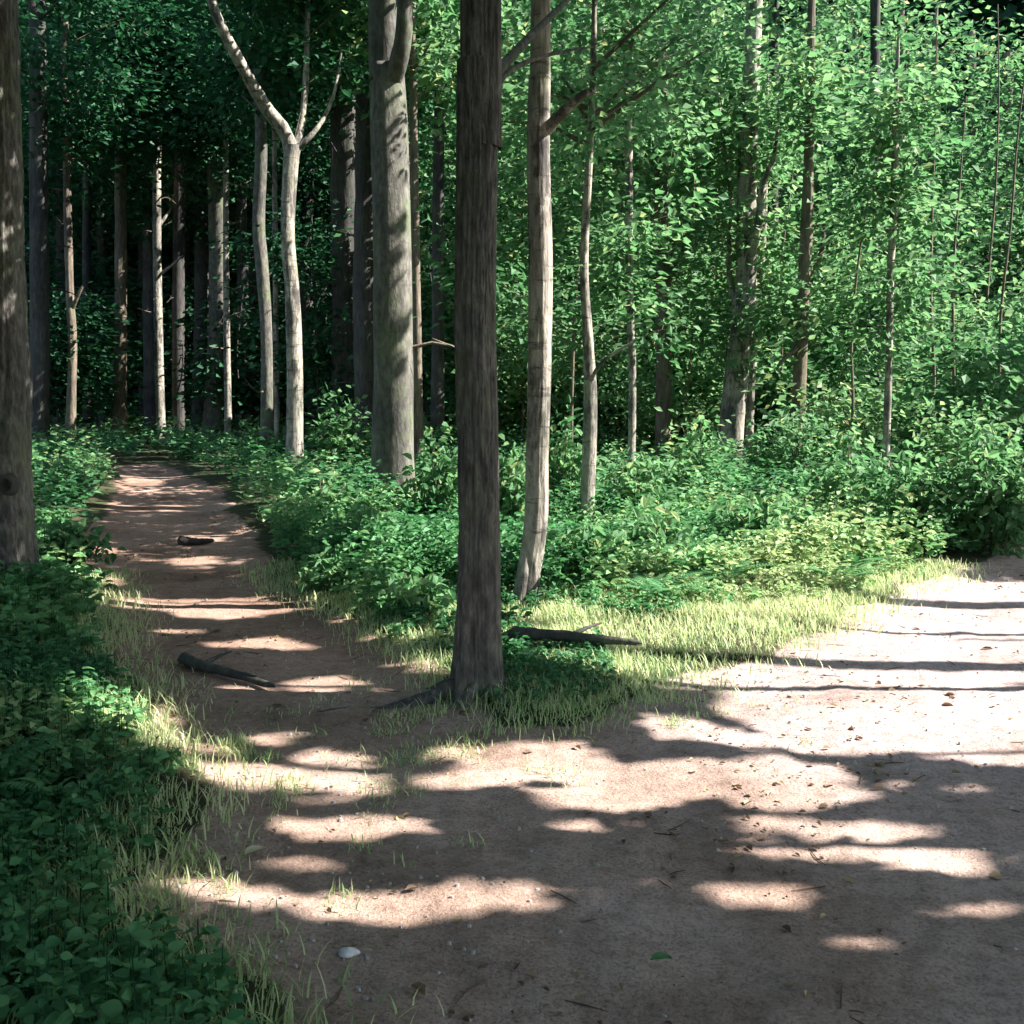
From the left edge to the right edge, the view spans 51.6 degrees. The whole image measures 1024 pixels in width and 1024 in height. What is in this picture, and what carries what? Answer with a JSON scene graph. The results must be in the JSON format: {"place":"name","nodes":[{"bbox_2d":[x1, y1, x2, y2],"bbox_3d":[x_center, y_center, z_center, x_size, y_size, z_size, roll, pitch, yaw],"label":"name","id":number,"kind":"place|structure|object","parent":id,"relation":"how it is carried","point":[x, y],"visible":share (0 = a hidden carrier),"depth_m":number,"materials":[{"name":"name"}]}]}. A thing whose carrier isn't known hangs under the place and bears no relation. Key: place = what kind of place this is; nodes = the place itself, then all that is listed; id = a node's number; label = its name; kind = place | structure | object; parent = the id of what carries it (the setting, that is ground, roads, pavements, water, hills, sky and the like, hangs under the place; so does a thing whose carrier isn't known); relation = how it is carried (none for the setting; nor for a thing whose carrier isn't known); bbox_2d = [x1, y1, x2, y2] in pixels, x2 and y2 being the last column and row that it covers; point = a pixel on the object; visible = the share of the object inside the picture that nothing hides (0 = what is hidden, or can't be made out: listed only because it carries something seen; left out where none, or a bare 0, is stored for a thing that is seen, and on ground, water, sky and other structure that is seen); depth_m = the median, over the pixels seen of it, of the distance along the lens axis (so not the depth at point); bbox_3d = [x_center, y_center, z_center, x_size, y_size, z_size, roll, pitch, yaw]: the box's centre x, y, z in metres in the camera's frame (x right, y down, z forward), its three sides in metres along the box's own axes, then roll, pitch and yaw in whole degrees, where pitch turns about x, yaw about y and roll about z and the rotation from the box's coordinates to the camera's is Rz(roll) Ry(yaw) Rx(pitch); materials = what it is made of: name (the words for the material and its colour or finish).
{"place":"outdoors","nodes":[
{"label":"outdoors","id":0,"kind":"place"},
{"bbox_2d":[83,463,447,705],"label":"footpath","id":1,"kind":"structure","parent":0,"point":[154,505],"depth_m":7.54,"materials":[{"name":"soil"}]},
{"bbox_2d":[177,651,275,687],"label":"fallen branch","id":2,"kind":"object","parent":1,"relation":"on","point":[192,661],"visible":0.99,"depth_m":5.97,"materials":[{"name":"brown wood"}]},
{"bbox_2d":[0,424,1023,1023],"bbox_3d":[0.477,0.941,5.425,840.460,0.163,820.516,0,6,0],"label":"ground","id":3,"kind":"structure","parent":0,"point":[98,504],"depth_m":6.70,"materials":[{"name":"green plant"}]},
{"bbox_2d":[0,0,38,574],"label":"tree","id":4,"kind":"object","parent":3,"relation":"on","point":[18,540],"visible":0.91,"depth_m":7.83,"materials":[{"name":"brown plant"}]},
{"bbox_2d":[24,238,124,432],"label":"young tree","id":5,"kind":"object","parent":3,"relation":"on","point":[96,407],"visible":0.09,"depth_m":30.81,"materials":[{"name":"green plant"}]},
{"bbox_2d":[32,446,121,503],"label":"shrub","id":6,"kind":"object","parent":3,"relation":"on","point":[56,464],"visible":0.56,"depth_m":14.49,"materials":[{"name":"green plant"}]},
{"bbox_2d":[19,1,138,433],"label":"tree","id":7,"kind":"object","parent":3,"relation":"on","point":[58,214],"visible":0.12,"depth_m":38.69,"materials":[{"name":"green plant"}]},
{"bbox_2d":[35,517,126,568],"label":"shrub","id":8,"kind":"object","parent":3,"relation":"on","point":[93,537],"visible":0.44,"depth_m":9.40,"materials":[{"name":"green plant"}]},
{"bbox_2d":[27,283,142,446],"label":"young tree","id":9,"kind":"object","parent":3,"relation":"on","point":[59,365],"visible":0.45,"depth_m":29.60,"materials":[{"name":"green plant"}]},
{"bbox_2d":[25,240,171,425],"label":"young tree","id":10,"kind":"object","parent":3,"relation":"on","point":[99,271],"visible":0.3,"depth_m":39.25,"materials":[{"name":"green plant"}]},
{"bbox_2d":[19,0,196,449],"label":"young tree","id":11,"kind":"object","parent":3,"relation":"on","point":[71,304],"visible":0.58,"depth_m":28.25,"materials":[{"name":"green plant"}]},
{"bbox_2d":[18,0,212,452],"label":"tree","id":12,"kind":"object","parent":3,"relation":"on","point":[38,146],"visible":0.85,"depth_m":26.22,"materials":[{"name":"green plant"}]},
{"bbox_2d":[19,0,230,438],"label":"tree","id":13,"kind":"object","parent":3,"relation":"on","point":[87,208],"visible":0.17,"depth_m":33.42,"materials":[{"name":"green plant"}]},
{"bbox_2d":[24,0,253,442],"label":"birch tree","id":14,"kind":"object","parent":3,"relation":"on","point":[158,272],"visible":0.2,"depth_m":32.11,"materials":[{"name":"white plant"}]},
{"bbox_2d":[20,0,264,444],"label":"tree","id":15,"kind":"object","parent":3,"relation":"on","point":[119,411],"visible":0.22,"depth_m":31.04,"materials":[{"name":"green plant"}]},
{"bbox_2d":[24,0,299,432],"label":"tree","id":16,"kind":"object","parent":3,"relation":"on","point":[148,364],"visible":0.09,"depth_m":37.86,"materials":[{"name":"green plant"}]},
{"bbox_2d":[96,263,260,425],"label":"young tree","id":17,"kind":"object","parent":3,"relation":"on","point":[189,302],"visible":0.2,"depth_m":40.65,"materials":[{"name":"green plant"}]},
{"bbox_2d":[71,1,291,438],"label":"tree","id":18,"kind":"object","parent":3,"relation":"on","point":[178,294],"visible":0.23,"depth_m":32.59,"materials":[{"name":"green plant"}]},
{"bbox_2d":[71,47,325,432],"bbox_3d":[-10.928,-10.832,37.718,7.937,16.288,9.364,2,7,15],"label":"tree","id":19,"kind":"object","parent":3,"relation":"on","point":[201,264],"visible":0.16,"depth_m":37.49,"materials":[{"name":"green plant"}]},
{"bbox_2d":[69,0,329,441],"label":"tree","id":20,"kind":"object","parent":3,"relation":"on","point":[212,416],"visible":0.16,"depth_m":31.16,"materials":[{"name":"green plant"}]},
{"bbox_2d":[117,4,327,444],"bbox_3d":[-8.322,-8.091,30.362,6.209,12.492,4.935,6,9,43],"label":"birch tree","id":21,"kind":"object","parent":3,"relation":"on","point":[226,183],"visible":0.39,"depth_m":30.09,"materials":[{"name":"green plant"}]},
{"bbox_2d":[151,269,314,436],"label":"young tree","id":22,"kind":"object","parent":3,"relation":"on","point":[240,396],"visible":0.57,"depth_m":31.89,"materials":[{"name":"green plant"}]},
{"bbox_2d":[148,0,322,435],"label":"tree","id":23,"kind":"object","parent":3,"relation":"on","point":[241,269],"visible":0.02,"depth_m":37.18,"materials":[{"name":"brown plant"}]},
{"bbox_2d":[203,411,285,460],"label":"shrub","id":24,"kind":"object","parent":3,"relation":"on","point":[252,432],"visible":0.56,"depth_m":22.84,"materials":[{"name":"green plant"}]},
{"bbox_2d":[129,0,365,456],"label":"tree","id":25,"kind":"object","parent":3,"relation":"on","point":[259,235],"visible":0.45,"depth_m":24.31,"materials":[{"name":"green plant"}]},
{"bbox_2d":[148,0,355,452],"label":"birch tree","id":26,"kind":"object","parent":3,"relation":"on","point":[217,75],"visible":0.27,"depth_m":26.11,"materials":[{"name":"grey plant"}]},
{"bbox_2d":[187,109,330,428],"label":"tree","id":27,"kind":"object","parent":3,"relation":"on","point":[252,275],"visible":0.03,"depth_m":42.62,"materials":[{"name":"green plant"}]},
{"bbox_2d":[230,87,330,430],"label":"tree","id":28,"kind":"object","parent":3,"relation":"on","point":[306,199],"visible":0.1,"depth_m":40.34,"materials":[{"name":"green plant"}]},
{"bbox_2d":[160,0,418,468],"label":"birch tree","id":29,"kind":"object","parent":3,"relation":"on","point":[292,145],"visible":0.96,"depth_m":19.09,"materials":[{"name":"beige plant"}]},
{"bbox_2d":[188,190,421,448],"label":"young tree","id":30,"kind":"object","parent":3,"relation":"on","point":[317,354],"visible":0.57,"depth_m":26.27,"materials":[{"name":"green plant"}]},
{"bbox_2d":[0,581,617,1023],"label":"ground cover","id":31,"kind":"object","parent":3,"relation":"on","point":[94,987],"visible":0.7,"depth_m":3.53,"materials":[{"name":"green plant"}]},
{"bbox_2d":[284,467,373,532],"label":"shrub","id":32,"kind":"object","parent":3,"relation":"on","point":[330,498],"visible":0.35,"depth_m":11.79,"materials":[{"name":"green plant"}]},
{"bbox_2d":[297,539,372,596],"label":"shrub","id":33,"kind":"object","parent":3,"relation":"on","point":[320,573],"visible":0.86,"depth_m":8.13,"materials":[{"name":"green plant"}]},
{"bbox_2d":[303,383,371,468],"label":"shrub","id":34,"kind":"object","parent":3,"relation":"on","point":[335,438],"visible":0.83,"depth_m":19.87,"materials":[{"name":"green plant"}]},
{"bbox_2d":[164,0,519,460],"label":"tree","id":35,"kind":"object","parent":3,"relation":"on","point":[363,345],"visible":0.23,"depth_m":23.27,"materials":[{"name":"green plant"}]},
{"bbox_2d":[244,208,450,413],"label":"young tree","id":36,"kind":"object","parent":3,"relation":"on","point":[325,304],"visible":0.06,"depth_m":29.07,"materials":[{"name":"green plant"}]},
{"bbox_2d":[184,4,551,452],"bbox_3d":[-4.091,-9.431,26.527,8.515,16.015,9.712,-4,8,-31],"label":"tree","id":37,"kind":"object","parent":3,"relation":"on","point":[340,148],"visible":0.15,"depth_m":26.09,"materials":[{"name":"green plant"}]},
{"bbox_2d":[270,85,510,270],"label":"tree","id":38,"kind":"object","parent":3,"relation":"on","point":[322,173],"visible":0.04,"depth_m":39.61,"materials":[{"name":"green plant"}]},
{"bbox_2d":[242,0,559,465],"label":"young tree","id":39,"kind":"object","parent":3,"relation":"on","point":[413,87],"visible":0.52,"depth_m":19.53,"materials":[{"name":"green plant"}]},
{"bbox_2d":[368,0,454,507],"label":"beech tree","id":40,"kind":"object","parent":3,"relation":"on","point":[390,27],"visible":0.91,"depth_m":13.92,"materials":[{"name":"grey plant"}]},
{"bbox_2d":[369,566,455,618],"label":"shrub","id":41,"kind":"object","parent":3,"relation":"on","point":[411,590],"visible":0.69,"depth_m":7.21,"materials":[{"name":"green plant"}]},
{"bbox_2d":[382,421,457,518],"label":"shrub","id":42,"kind":"object","parent":3,"relation":"on","point":[436,480],"visible":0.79,"depth_m":11.78,"materials":[{"name":"green plant"}]},
{"bbox_2d":[320,160,527,433],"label":"young tree","id":43,"kind":"object","parent":3,"relation":"on","point":[426,382],"visible":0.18,"depth_m":25.40,"materials":[{"name":"green plant"}]},
{"bbox_2d":[300,0,601,458],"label":"tree","id":44,"kind":"object","parent":3,"relation":"on","point":[437,381],"visible":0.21,"depth_m":22.40,"materials":[{"name":"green plant"}]},
{"bbox_2d":[317,0,593,722],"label":"tree","id":45,"kind":"object","parent":3,"relation":"on","point":[483,73],"visible":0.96,"depth_m":5.34,"materials":[{"name":"brown plant"}]},
{"bbox_2d":[308,74,619,362],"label":"young tree","id":46,"kind":"object","parent":3,"relation":"on","point":[427,149],"visible":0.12,"depth_m":29.07,"materials":[{"name":"green plant"}]},
{"bbox_2d":[316,70,640,452],"bbox_3d":[-0.177,-5.965,25.439,6.465,9.336,8.471,5,8,40],"label":"young tree","id":47,"kind":"object","parent":3,"relation":"on","point":[514,381],"visible":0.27,"depth_m":25.15,"materials":[{"name":"green plant"}]},
{"bbox_2d":[0,406,1023,1023],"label":"undergrowth","id":48,"kind":"object","parent":3,"relation":"on","point":[714,554],"visible":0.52,"depth_m":9.07,"materials":[{"name":"green plant"}]},
{"bbox_2d":[498,433,525,526],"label":"shrub","id":49,"kind":"object","parent":3,"relation":"on","point":[512,489],"visible":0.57,"depth_m":10.95,"materials":[{"name":"green plant"}]},
{"bbox_2d":[22,0,1023,425],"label":"woods","id":50,"kind":"object","parent":3,"relation":"on","point":[1004,8],"visible":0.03,"depth_m":48.32,"materials":[{"name":"green plant"}]},
{"bbox_2d":[496,335,552,448],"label":"shrub","id":51,"kind":"object","parent":3,"relation":"on","point":[511,420],"visible":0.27,"depth_m":28.89,"materials":[{"name":"green plant"}]},
{"bbox_2d":[511,0,591,607],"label":"birch tree","id":52,"kind":"object","parent":3,"relation":"on","point":[542,125],"visible":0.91,"depth_m":7.54,"materials":[{"name":"grey plant"}]},
{"bbox_2d":[519,394,604,508],"bbox_3d":[0.598,-0.687,13.359,0.838,1.605,0.901,-6,9,-41],"label":"shrub","id":53,"kind":"object","parent":3,"relation":"on","point":[563,462],"visible":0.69,"depth_m":13.23,"materials":[{"name":"green plant"}]},
{"bbox_2d":[412,0,716,477],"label":"young tree","id":54,"kind":"object","parent":3,"relation":"on","point":[446,283],"visible":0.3,"depth_m":18.17,"materials":[{"name":"green plant"}]},
{"bbox_2d":[507,622,641,645],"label":"fallen branch","id":55,"kind":"object","parent":3,"relation":"on","point":[576,636],"visible":0.93,"depth_m":6.34,"materials":[{"name":"brown wood"}]},
{"bbox_2d":[411,0,769,477],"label":"young tree","id":56,"kind":"object","parent":3,"relation":"on","point":[622,298],"visible":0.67,"depth_m":15.49,"materials":[{"name":"green plant"}]},
{"bbox_2d":[559,515,639,584],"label":"shrub","id":57,"kind":"object","parent":3,"relation":"on","point":[600,534],"visible":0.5,"depth_m":8.35,"materials":[{"name":"green plant"}]},
{"bbox_2d":[438,32,766,452],"bbox_3d":[2.167,-5.818,24.067,7.484,9.361,7.690,0,6,0],"label":"young tree","id":58,"kind":"object","parent":3,"relation":"on","point":[563,226],"visible":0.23,"depth_m":23.09,"materials":[{"name":"green plant"}]},
{"bbox_2d":[412,0,797,523],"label":"birch tree","id":59,"kind":"object","parent":3,"relation":"on","point":[590,113],"visible":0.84,"depth_m":11.19,"materials":[{"name":"green plant"}]},
{"bbox_2d":[550,291,681,457],"bbox_3d":[2.104,-3.054,24.151,3.434,4.012,3.455,0,6,0],"label":"shrub","id":60,"kind":"object","parent":3,"relation":"on","point":[607,416],"visible":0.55,"depth_m":23.93,"materials":[{"name":"green plant"}]},
{"bbox_2d":[599,441,676,514],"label":"shrub","id":61,"kind":"object","parent":3,"relation":"on","point":[640,483],"visible":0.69,"depth_m":12.19,"materials":[{"name":"green plant"}]},
{"bbox_2d":[498,0,794,465],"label":"tree","id":62,"kind":"object","parent":3,"relation":"on","point":[663,388],"visible":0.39,"depth_m":21.41,"materials":[{"name":"green plant"}]},
{"bbox_2d":[497,46,796,442],"bbox_3d":[4.206,-7.809,31.407,9.473,12.059,9.483,0,6,0],"label":"young tree","id":63,"kind":"object","parent":3,"relation":"on","point":[578,236],"visible":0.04,"depth_m":30.09,"materials":[{"name":"green plant"}]},
{"bbox_2d":[612,495,705,566],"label":"shrub","id":64,"kind":"object","parent":3,"relation":"on","point":[662,529],"visible":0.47,"depth_m":8.87,"materials":[{"name":"green plant"}]},
{"bbox_2d":[574,72,745,447],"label":"young tree","id":65,"kind":"object","parent":3,"relation":"on","point":[675,406],"visible":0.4,"depth_m":23.30,"materials":[{"name":"green plant"}]},
{"bbox_2d":[619,256,728,448],"bbox_3d":[4.315,-4.032,26.914,3.769,5.342,3.935,0,6,0],"label":"shrub","id":66,"kind":"object","parent":3,"relation":"on","point":[694,361],"visible":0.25,"depth_m":26.65,"materials":[{"name":"green plant"}]},
{"bbox_2d":[654,407,746,501],"bbox_3d":[2.572,-0.719,14.441,1.447,1.420,1.601,0,6,0],"label":"shrub","id":67,"kind":"object","parent":3,"relation":"on","point":[692,438],"visible":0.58,"depth_m":14.37,"materials":[{"name":"green plant"}]},
{"bbox_2d":[567,0,842,434],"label":"young tree","id":68,"kind":"object","parent":3,"relation":"on","point":[709,255],"visible":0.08,"depth_m":26.31,"materials":[{"name":"green plant"}]},
{"bbox_2d":[578,0,880,469],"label":"birch tree","id":69,"kind":"object","parent":3,"relation":"on","point":[749,220],"visible":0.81,"depth_m":20.32,"materials":[{"name":"green plant"}]},
{"bbox_2d":[604,0,870,455],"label":"tree","id":70,"kind":"object","parent":3,"relation":"on","point":[774,17],"visible":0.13,"depth_m":23.85,"materials":[{"name":"green plant"}]},
{"bbox_2d":[653,51,838,462],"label":"young tree","id":71,"kind":"object","parent":3,"relation":"on","point":[774,276],"visible":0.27,"depth_m":21.49,"materials":[{"name":"green plant"}]},
{"bbox_2d":[706,482,812,544],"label":"shrub","id":72,"kind":"object","parent":3,"relation":"on","point":[766,507],"visible":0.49,"depth_m":10.27,"materials":[{"name":"green plant"}]},
{"bbox_2d":[619,31,915,413],"bbox_3d":[6.865,-7.756,30.664,9.228,11.789,8.833,6,9,43],"label":"young tree","id":73,"kind":"object","parent":3,"relation":"on","point":[816,189],"visible":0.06,"depth_m":28.61,"materials":[{"name":"green plant"}]},
{"bbox_2d":[647,0,927,455],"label":"tree","id":74,"kind":"object","parent":3,"relation":"on","point":[811,130],"visible":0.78,"depth_m":19.29,"materials":[{"name":"green plant"}]},
{"bbox_2d":[678,118,906,447],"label":"young tree","id":75,"kind":"object","parent":3,"relation":"on","point":[781,376],"visible":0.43,"depth_m":21.74,"materials":[{"name":"green plant"}]},
{"bbox_2d":[728,399,862,494],"bbox_3d":[4.208,-0.963,15.988,1.979,1.481,1.553,0,6,0],"label":"shrub","id":76,"kind":"object","parent":3,"relation":"on","point":[786,452],"visible":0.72,"depth_m":15.87,"materials":[{"name":"green plant"}]},
{"bbox_2d":[668,25,967,452],"bbox_3d":[6.470,-5.761,24.227,7.014,9.213,6.324,-6,9,-44],"label":"young tree","id":77,"kind":"object","parent":3,"relation":"on","point":[831,336],"visible":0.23,"depth_m":23.70,"materials":[{"name":"green plant"}]},
{"bbox_2d":[741,66,947,460],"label":"young tree","id":78,"kind":"object","parent":3,"relation":"on","point":[836,405],"visible":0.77,"depth_m":18.75,"materials":[{"name":"green plant"}]},
{"bbox_2d":[785,415,903,523],"bbox_3d":[3.779,-0.393,11.921,1.440,1.388,1.724,0,6,0],"label":"shrub","id":79,"kind":"object","parent":3,"relation":"on","point":[839,474],"visible":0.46,"depth_m":11.72,"materials":[{"name":"green plant"}]},
{"bbox_2d":[713,0,1010,460],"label":"tree","id":80,"kind":"object","parent":3,"relation":"on","point":[874,21],"visible":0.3,"depth_m":23.07,"materials":[{"name":"green plant"}]},
{"bbox_2d":[724,6,1023,409],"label":"young tree","id":81,"kind":"object","parent":3,"relation":"on","point":[967,173],"visible":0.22,"depth_m":27.82,"materials":[{"name":"green plant"}]},
{"bbox_2d":[767,6,1023,463],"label":"young tree","id":82,"kind":"object","parent":3,"relation":"on","point":[953,389],"visible":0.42,"depth_m":19.30,"materials":[{"name":"green plant"}]},
{"bbox_2d":[805,38,993,466],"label":"young tree","id":83,"kind":"object","parent":3,"relation":"on","point":[894,187],"visible":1,"depth_m":16.47,"materials":[{"name":"green plant"}]},
{"bbox_2d":[780,0,1023,425],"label":"tree","id":84,"kind":"object","parent":3,"relation":"on","point":[901,20],"visible":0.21,"depth_m":34.12,"materials":[{"name":"green plant"}]},
{"bbox_2d":[785,96,1023,429],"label":"young tree","id":85,"kind":"object","parent":3,"relation":"on","point":[984,350],"visible":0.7,"depth_m":18.58,"materials":[{"name":"green plant"}]},
{"bbox_2d":[790,7,1023,346],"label":"tree","id":86,"kind":"object","parent":3,"relation":"on","point":[1016,223],"visible":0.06,"depth_m":35.73,"materials":[{"name":"green plant"}]},
{"bbox_2d":[811,79,1023,461],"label":"young tree","id":87,"kind":"object","parent":3,"relation":"on","point":[1015,383],"visible":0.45,"depth_m":19.19,"materials":[{"name":"green plant"}]},
{"bbox_2d":[823,0,1023,438],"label":"young tree","id":88,"kind":"object","parent":3,"relation":"on","point":[1006,211],"visible":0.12,"depth_m":25.55,"materials":[{"name":"green plant"}]},
{"bbox_2d":[848,420,1011,550],"bbox_3d":[4.111,-0.240,10.504,1.583,1.354,1.343,-4,8,-31],"label":"shrub","id":89,"kind":"object","parent":3,"relation":"on","point":[923,493],"visible":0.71,"depth_m":10.36,"materials":[{"name":"green plant"}]},
{"bbox_2d":[847,18,1023,375],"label":"tree","id":90,"kind":"object","parent":3,"relation":"on","point":[1018,57],"visible":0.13,"depth_m":37.62,"materials":[{"name":"green plant"}]},
{"bbox_2d":[879,248,1016,448],"bbox_3d":[10.585,-3.889,26.056,4.406,5.232,4.299,-2,7,-19],"label":"shrub","id":91,"kind":"object","parent":3,"relation":"on","point":[957,314],"visible":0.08,"depth_m":25.74,"materials":[{"name":"green plant"}]},
{"bbox_2d":[891,379,1023,471],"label":"shrub","id":92,"kind":"object","parent":3,"relation":"on","point":[985,429],"visible":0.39,"depth_m":16.58,"materials":[{"name":"green plant"}]},
{"bbox_2d":[899,407,1023,558],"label":"shrub","id":93,"kind":"object","parent":3,"relation":"on","point":[996,513],"visible":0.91,"depth_m":10.21,"materials":[{"name":"green plant"}]},
{"bbox_2d":[899,52,1023,328],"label":"tree","id":94,"kind":"object","parent":3,"relation":"on","point":[1005,54],"visible":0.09,"depth_m":37.76,"materials":[{"name":"green plant"}]},
{"bbox_2d":[921,268,1023,460],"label":"shrub","id":95,"kind":"object","parent":3,"relation":"on","point":[1015,317],"visible":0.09,"depth_m":22.56,"materials":[{"name":"green plant"}]},
{"bbox_2d":[112,543,1023,1023],"bbox_3d":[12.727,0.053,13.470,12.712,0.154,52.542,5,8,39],"label":"dirt road","id":96,"kind":"structure","parent":0,"point":[744,957],"depth_m":3.77,"materials":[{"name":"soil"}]},
{"bbox_2d":[9,496,1023,1023],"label":"leaf litter","id":97,"kind":"object","parent":96,"relation":"on","point":[419,986],"visible":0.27,"depth_m":4.34,"materials":[{"name":"brown plant"}]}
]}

